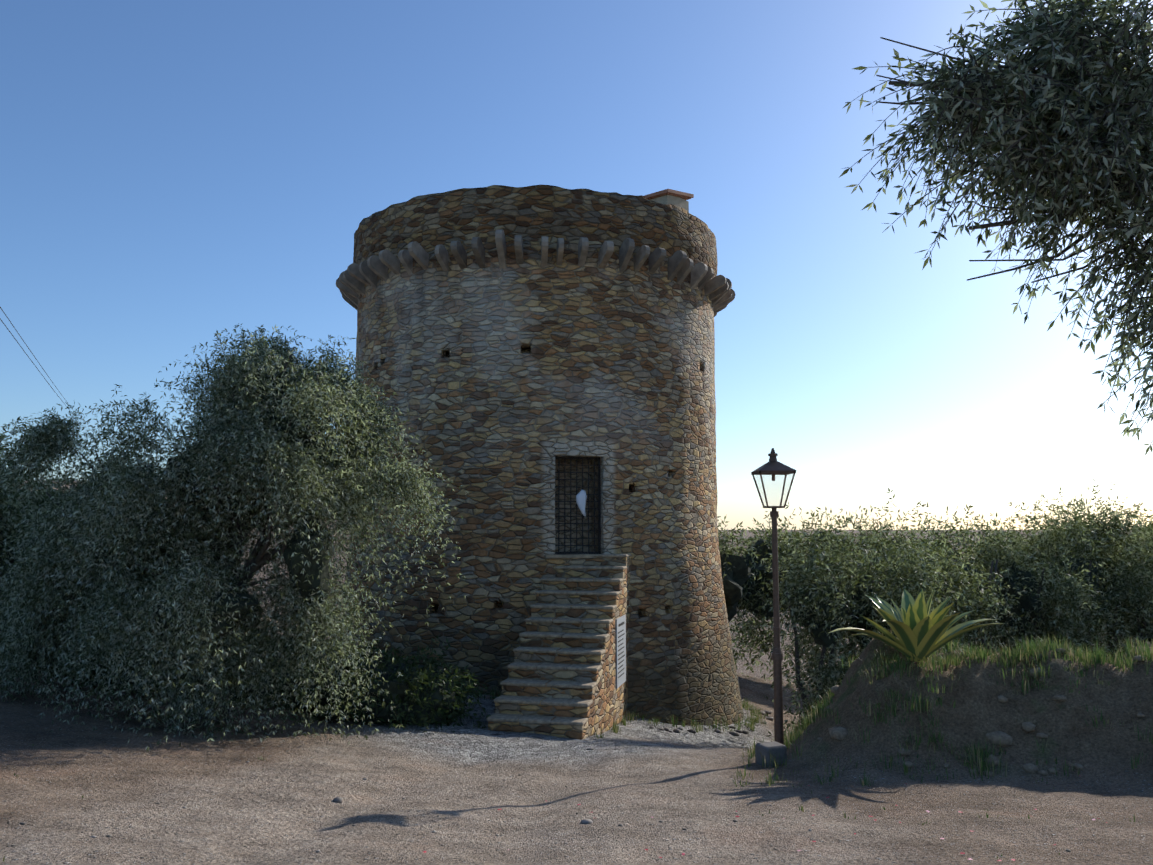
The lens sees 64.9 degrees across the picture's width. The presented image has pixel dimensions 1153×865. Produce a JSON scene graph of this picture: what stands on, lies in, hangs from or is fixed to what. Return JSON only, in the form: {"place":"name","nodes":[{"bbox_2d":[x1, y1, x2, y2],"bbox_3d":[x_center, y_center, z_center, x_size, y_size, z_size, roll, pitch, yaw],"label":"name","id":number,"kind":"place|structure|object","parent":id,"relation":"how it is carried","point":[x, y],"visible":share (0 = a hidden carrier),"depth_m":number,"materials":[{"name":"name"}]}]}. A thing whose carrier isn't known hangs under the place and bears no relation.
{"place":"outdoors","nodes":[
{"label":"outdoors","id":0,"kind":"place"},
{"bbox_2d":[0,480,1152,864],"bbox_3d":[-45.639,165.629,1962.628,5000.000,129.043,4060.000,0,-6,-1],"label":"ground","id":1,"kind":"structure","parent":0,"point":[456,786],"depth_m":8.58,"materials":[{"name":"brown soil"}]},
{"bbox_2d":[0,307,97,428],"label":"overhead cables","id":2,"kind":"object","parent":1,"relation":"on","point":[33,355],"visible":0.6,"depth_m":28.86,"materials":[{"name":"black"}]},
{"bbox_2d":[0,416,204,675],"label":"tree","id":3,"kind":"object","parent":1,"relation":"on","point":[19,513],"depth_m":14.14,"materials":[{"name":"green plant"}]},
{"bbox_2d":[0,323,469,750],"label":"olive tree","id":4,"kind":"object","parent":1,"relation":"on","point":[111,601],"depth_m":11.73,"materials":[{"name":"green plant"}]},
{"bbox_2d":[0,608,495,731],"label":"undergrowth","id":5,"kind":"object","parent":1,"relation":"on","point":[461,696],"depth_m":13.38,"materials":[{"name":"green plant"}]},
{"bbox_2d":[0,690,1070,852],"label":"pebbles","id":6,"kind":"object","parent":1,"relation":"on","point":[583,821],"visible":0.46,"depth_m":15.74,"materials":[{"name":"grey stone"}]},
{"bbox_2d":[338,185,744,725],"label":"tower","id":7,"kind":"structure","parent":1,"relation":"on","point":[509,382],"depth_m":17.26,"materials":[{"name":"stone"}]},
{"bbox_2d":[336,229,735,316],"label":"corbels","id":8,"kind":"object","parent":7,"relation":"attached to","point":[353,279],"visible":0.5,"depth_m":17.79,"materials":[{"name":"stone"}]},
{"bbox_2d":[544,554,596,558],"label":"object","id":9,"kind":"object","parent":7,"relation":"attached to","point":[568,556],"depth_m":16.63,"materials":[{"name":"grey stone"}]},
{"bbox_2d":[555,456,600,553],"bbox_3d":[0.005,1.367,17.044,0.938,1.824,0.037,1,-6,-14],"label":"door grate","id":10,"kind":"object","parent":7,"relation":"attached to","point":[588,501],"visible":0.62,"depth_m":17.05,"materials":[{"name":"black metal"}]},
{"bbox_2d":[576,489,586,516],"bbox_3d":[0.092,1.325,17.017,0.212,0.520,0.086,0,-6,-1],"label":"door emblem","id":11,"kind":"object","parent":10,"relation":"attached to","point":[581,497],"depth_m":16.99,"materials":[{"name":"white metal"}]},
{"bbox_2d":[649,194,688,212],"bbox_3d":[1.825,-4.099,19.051,0.760,1.600,0.800,-5,-7,40],"label":"roof turret","id":12,"kind":"object","parent":7,"relation":"attached to","point":[667,199],"visible":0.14,"depth_m":18.77,"materials":[{"name":"paint"}]},
{"bbox_2d":[644,189,693,199],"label":"roof slab","id":13,"kind":"structure","parent":12,"relation":"on","point":[684,195],"depth_m":18.74,"materials":[{"name":"beige concrete"}]},
{"bbox_2d":[488,556,630,739],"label":"stairs","id":14,"kind":"structure","parent":1,"relation":"on","point":[606,709],"depth_m":14.81,"materials":[{"name":"stone"}]},
{"bbox_2d":[486,554,631,725],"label":"stair treads","id":15,"kind":"object","parent":14,"relation":"on","point":[532,719],"visible":0.83,"depth_m":14.43,"materials":[{"name":"grey stone"}]},
{"bbox_2d":[616,615,625,688],"bbox_3d":[0.778,3.823,15.875,0.024,1.160,0.800,-1,-6,14],"label":"plaque","id":16,"kind":"object","parent":14,"relation":"attached to","point":[621,680],"visible":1,"depth_m":15.81,"materials":[{"name":"stone"}]},
{"bbox_2d":[618,622,624,677],"bbox_3d":[0.786,3.790,15.855,0.003,0.903,0.618,-1,-6,14],"label":"sign text","id":17,"kind":"object","parent":16,"relation":"attached to","point":[622,623],"visible":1,"depth_m":15.81},
{"bbox_2d":[3,630,1152,860],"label":"grass tufts","id":18,"kind":"object","parent":1,"relation":"on","point":[1023,652],"visible":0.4,"depth_m":10.32,"materials":[{"name":"green plant"}]},
{"bbox_2d":[423,785,1106,860],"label":"pebbles","id":19,"kind":"object","parent":1,"relation":"on","point":[854,833],"visible":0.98,"depth_m":6.43,"materials":[{"name":"grey stone"}]},
{"bbox_2d":[755,741,786,766],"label":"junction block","id":20,"kind":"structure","parent":1,"relation":"on","point":[775,748],"depth_m":10.49,"materials":[{"name":"concrete"}]},
{"bbox_2d":[751,448,796,744],"bbox_3d":[2.463,2.076,11.185,0.470,3.780,0.470,0,-6,-1],"label":"lamp post","id":21,"kind":"object","parent":1,"relation":"on","point":[772,466],"visible":0.92,"depth_m":11.14,"materials":[{"name":"black metal"}]},
{"bbox_2d":[754,473,793,505],"bbox_3d":[2.463,0.718,11.322,0.430,0.410,0.430,0,-6,-1],"label":"lantern glass","id":22,"kind":"object","parent":21,"relation":"attached to","point":[774,487],"visible":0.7,"depth_m":11.20,"materials":[{"name":"glass"}]},
{"bbox_2d":[826,588,1003,661],"bbox_3d":[3.979,2.263,10.633,2.040,0.847,1.847,3,-7,-30],"label":"agave","id":23,"kind":"object","parent":1,"relation":"on","point":[918,629],"visible":0.96,"depth_m":10.51,"materials":[{"name":"green plant"}]},
{"bbox_2d":[717,504,1152,683],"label":"bush","id":24,"kind":"object","parent":1,"relation":"on","point":[748,624],"depth_m":26.96,"materials":[{"name":"green plant"}]},
{"bbox_2d":[752,478,1152,741],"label":"bush","id":25,"kind":"object","parent":1,"relation":"on","point":[914,568],"depth_m":18.00,"materials":[{"name":"green plant"}]},
{"bbox_2d":[787,642,1151,776],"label":"rocks","id":26,"kind":"object","parent":1,"relation":"on","point":[841,733],"visible":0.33,"depth_m":9.53,"materials":[{"name":"grey stone"}]},
{"bbox_2d":[0,0,1152,529],"label":"sky","id":27,"kind":"structure","parent":0,"point":[174,174],"materials":[{"name":"blue"}]},
{"bbox_2d":[876,24,1152,287],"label":"tree branches","id":28,"kind":"object","parent":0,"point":[1009,222],"visible":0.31,"depth_m":4.71,"materials":[{"name":"brown plant"}]},
{"bbox_2d":[840,0,1152,456],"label":"foliage","id":29,"kind":"object","parent":28,"relation":"on","point":[1089,91],"depth_m":4.39,"materials":[{"name":"green plant"}]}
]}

